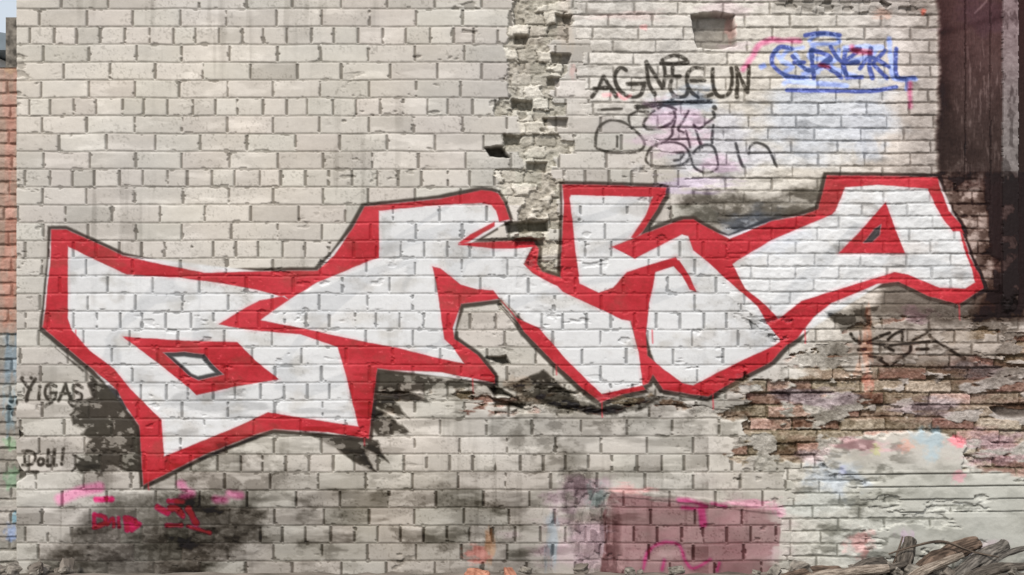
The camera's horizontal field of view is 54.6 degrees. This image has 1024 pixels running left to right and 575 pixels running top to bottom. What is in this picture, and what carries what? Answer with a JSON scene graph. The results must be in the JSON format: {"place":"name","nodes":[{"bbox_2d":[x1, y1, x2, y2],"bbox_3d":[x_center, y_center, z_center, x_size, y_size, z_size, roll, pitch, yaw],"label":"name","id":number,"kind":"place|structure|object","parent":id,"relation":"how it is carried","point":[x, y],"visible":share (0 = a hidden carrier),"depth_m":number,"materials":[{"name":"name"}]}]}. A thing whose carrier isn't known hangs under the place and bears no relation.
{"place":"outdoors","nodes":[
{"label":"outdoors","id":0,"kind":"place"},
{"bbox_2d":[0,32,5,66],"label":"house","id":1,"kind":"structure","parent":0,"point":[2,49],"depth_m":18.10,"materials":[{"name":"grey metal"}]},
{"bbox_2d":[0,0,16,32],"label":"sky","id":2,"kind":"structure","parent":0,"point":[8,8],"materials":[{"name":"white"}]},
{"bbox_2d":[20,571,1023,574],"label":"ground","id":3,"kind":"structure","parent":0,"point":[404,573],"depth_m":5.37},
{"bbox_2d":[0,561,18,574],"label":"rubble stone","id":4,"kind":"object","parent":3,"relation":"on","point":[2,570],"visible":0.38,"depth_m":5.25,"materials":[{"name":"grey stone"}]},
{"bbox_2d":[5,563,22,574],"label":"rubble stone","id":5,"kind":"object","parent":3,"relation":"on","point":[13,569],"visible":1,"depth_m":5.18,"materials":[{"name":"grey stone"}]},
{"bbox_2d":[29,566,40,574],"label":"rubble stone","id":6,"kind":"object","parent":3,"relation":"on","point":[37,572],"visible":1,"depth_m":5.21,"materials":[{"name":"beige stone"}]},
{"bbox_2d":[29,561,43,574],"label":"rubble stone","id":7,"kind":"object","parent":3,"relation":"on","point":[38,565],"visible":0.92,"depth_m":5.25,"materials":[{"name":"grey stone"}]},
{"bbox_2d":[27,560,51,573],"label":"rubble stone","id":8,"kind":"object","parent":3,"relation":"on","point":[47,568],"visible":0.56,"depth_m":5.33,"materials":[{"name":"grey stone"}]},
{"bbox_2d":[58,566,73,574],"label":"rubble stone","id":9,"kind":"object","parent":3,"relation":"on","point":[65,570],"visible":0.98,"depth_m":5.29,"materials":[{"name":"beige stone"}]},
{"bbox_2d":[59,557,74,572],"bbox_3d":[-2.423,1.525,5.397,0.077,0.051,0.120,26,16,-39],"label":"rubble stone","id":10,"kind":"object","parent":3,"relation":"on","point":[69,562],"visible":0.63,"depth_m":5.40,"materials":[{"name":"grey stone"}]},
{"bbox_2d":[464,568,489,574],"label":"broken brick","id":11,"kind":"object","parent":3,"relation":"on","point":[473,571],"visible":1,"depth_m":5.18,"materials":[{"name":"orange brick"}]},
{"bbox_2d":[504,567,516,574],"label":"broken brick","id":12,"kind":"object","parent":3,"relation":"on","point":[509,571],"visible":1,"depth_m":5.24,"materials":[{"name":"orange brick"}]},
{"bbox_2d":[0,0,1023,574],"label":"brick wall","id":13,"kind":"structure","parent":3,"relation":"on","point":[462,286],"depth_m":5.50,"materials":[{"name":"white brick"}]},
{"bbox_2d":[935,0,1023,309],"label":"wooden panel","id":14,"kind":"object","parent":13,"relation":"attached to","point":[979,133],"visible":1,"depth_m":5.48,"materials":[{"name":"brown wood"}]},
{"bbox_2d":[519,566,532,574],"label":"rubble stone","id":15,"kind":"object","parent":3,"relation":"on","point":[526,570],"visible":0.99,"depth_m":5.36,"materials":[{"name":"beige stone"}]},
{"bbox_2d":[573,563,588,573],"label":"rubble stone","id":16,"kind":"object","parent":3,"relation":"on","point":[581,568],"visible":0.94,"depth_m":5.29,"materials":[{"name":"beige stone"}]},
{"bbox_2d":[624,567,635,574],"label":"rubble stone","id":17,"kind":"object","parent":3,"relation":"on","point":[629,571],"visible":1,"depth_m":5.27,"materials":[{"name":"beige stone"}]},
{"bbox_2d":[667,565,684,574],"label":"rubble stone","id":18,"kind":"object","parent":3,"relation":"on","point":[675,570],"visible":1,"depth_m":5.24,"materials":[{"name":"beige stone"}]},
{"bbox_2d":[752,569,760,574],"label":"rubble stone","id":19,"kind":"object","parent":3,"relation":"on","point":[755,572],"visible":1,"depth_m":5.28,"materials":[{"name":"beige stone"}]},
{"bbox_2d":[766,564,781,574],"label":"rubble stone","id":20,"kind":"object","parent":3,"relation":"on","point":[774,569],"visible":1,"depth_m":5.22,"materials":[{"name":"beige stone"}]},
{"bbox_2d":[787,560,805,571],"bbox_3d":[1.523,1.511,5.321,0.110,0.050,0.079,-30,20,-32],"label":"rubble stone","id":21,"kind":"object","parent":3,"relation":"on","point":[794,563],"visible":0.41,"depth_m":5.33,"materials":[{"name":"beige stone"}]},
{"bbox_2d":[793,562,812,572],"bbox_3d":[1.542,1.495,5.262,0.086,0.057,0.118,-24,-8,3],"label":"rubble stone","id":22,"kind":"object","parent":3,"relation":"on","point":[804,565],"visible":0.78,"depth_m":5.22,"materials":[{"name":"beige stone"}]},
{"bbox_2d":[781,565,841,574],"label":"log","id":23,"kind":"object","parent":3,"relation":"on","point":[815,568],"visible":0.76,"depth_m":5.22,"materials":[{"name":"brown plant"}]},
{"bbox_2d":[807,564,889,574],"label":"log","id":24,"kind":"object","parent":3,"relation":"on","point":[874,569],"visible":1,"depth_m":5.14,"materials":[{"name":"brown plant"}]},
{"bbox_2d":[852,556,887,566],"bbox_3d":[1.846,1.511,5.233,0.321,0.155,0.094,0,0,-29],"label":"log","id":25,"kind":"object","parent":3,"relation":"on","point":[874,560],"visible":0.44,"depth_m":5.24,"materials":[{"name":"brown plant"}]},
{"bbox_2d":[876,561,907,574],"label":"log","id":26,"kind":"object","parent":3,"relation":"on","point":[900,565],"visible":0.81,"depth_m":5.21,"materials":[{"name":"wood"}]},
{"bbox_2d":[887,536,902,573],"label":"twig","id":27,"kind":"object","parent":3,"relation":"on","point":[895,558],"visible":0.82,"depth_m":5.34,"materials":[{"name":"wood"}]},
{"bbox_2d":[887,562,903,574],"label":"rubble stone","id":28,"kind":"object","parent":3,"relation":"on","point":[897,571],"visible":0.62,"depth_m":5.21,"materials":[{"name":"grey stone"}]},
{"bbox_2d":[896,536,916,574],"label":"log","id":29,"kind":"object","parent":3,"relation":"on","point":[907,555],"visible":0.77,"depth_m":5.30,"materials":[{"name":"wood"}]},
{"bbox_2d":[903,564,919,572],"bbox_3d":[2.119,1.491,5.238,0.114,0.053,0.080,7,-6,40],"label":"rubble stone","id":30,"kind":"object","parent":3,"relation":"on","point":[908,568],"visible":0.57,"depth_m":5.22,"materials":[{"name":"beige stone"}]},
{"bbox_2d":[908,552,964,574],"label":"log","id":31,"kind":"object","parent":3,"relation":"on","point":[926,569],"visible":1,"depth_m":5.16,"materials":[{"name":"wood"}]},
{"bbox_2d":[932,568,942,574],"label":"rubble stone","id":32,"kind":"object","parent":3,"relation":"on","point":[939,572],"visible":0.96,"depth_m":5.19,"materials":[{"name":"grey stone"}]},
{"bbox_2d":[941,566,955,574],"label":"rubble stone","id":33,"kind":"object","parent":3,"relation":"on","point":[947,570],"visible":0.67,"depth_m":5.18,"materials":[{"name":"beige stone"}]},
{"bbox_2d":[915,536,982,574],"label":"log","id":34,"kind":"object","parent":3,"relation":"on","point":[973,543],"visible":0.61,"depth_m":5.31,"materials":[{"name":"wood"}]},
{"bbox_2d":[953,539,1010,574],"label":"log","id":35,"kind":"object","parent":3,"relation":"on","point":[973,561],"visible":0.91,"depth_m":5.25,"materials":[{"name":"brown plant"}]},
{"bbox_2d":[888,540,998,557],"bbox_3d":[2.293,1.388,5.274,0.566,0.084,0.026,0,0,5],"label":"twig","id":36,"kind":"object","parent":35,"relation":"on","point":[933,541],"visible":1,"depth_m":5.27,"materials":[{"name":"brown wood"}]},
{"bbox_2d":[964,562,1023,574],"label":"log","id":37,"kind":"object","parent":3,"relation":"on","point":[997,568],"visible":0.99,"depth_m":5.13,"materials":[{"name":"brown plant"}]},
{"bbox_2d":[980,546,1023,566],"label":"branch","id":38,"kind":"object","parent":3,"relation":"on","point":[1010,552],"visible":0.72,"depth_m":5.32,"materials":[{"name":"brown plant"}]},
{"bbox_2d":[1007,567,1020,574],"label":"rubble stone","id":39,"kind":"object","parent":3,"relation":"on","point":[1013,571],"visible":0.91,"depth_m":5.14,"materials":[{"name":"beige stone"}]}
]}

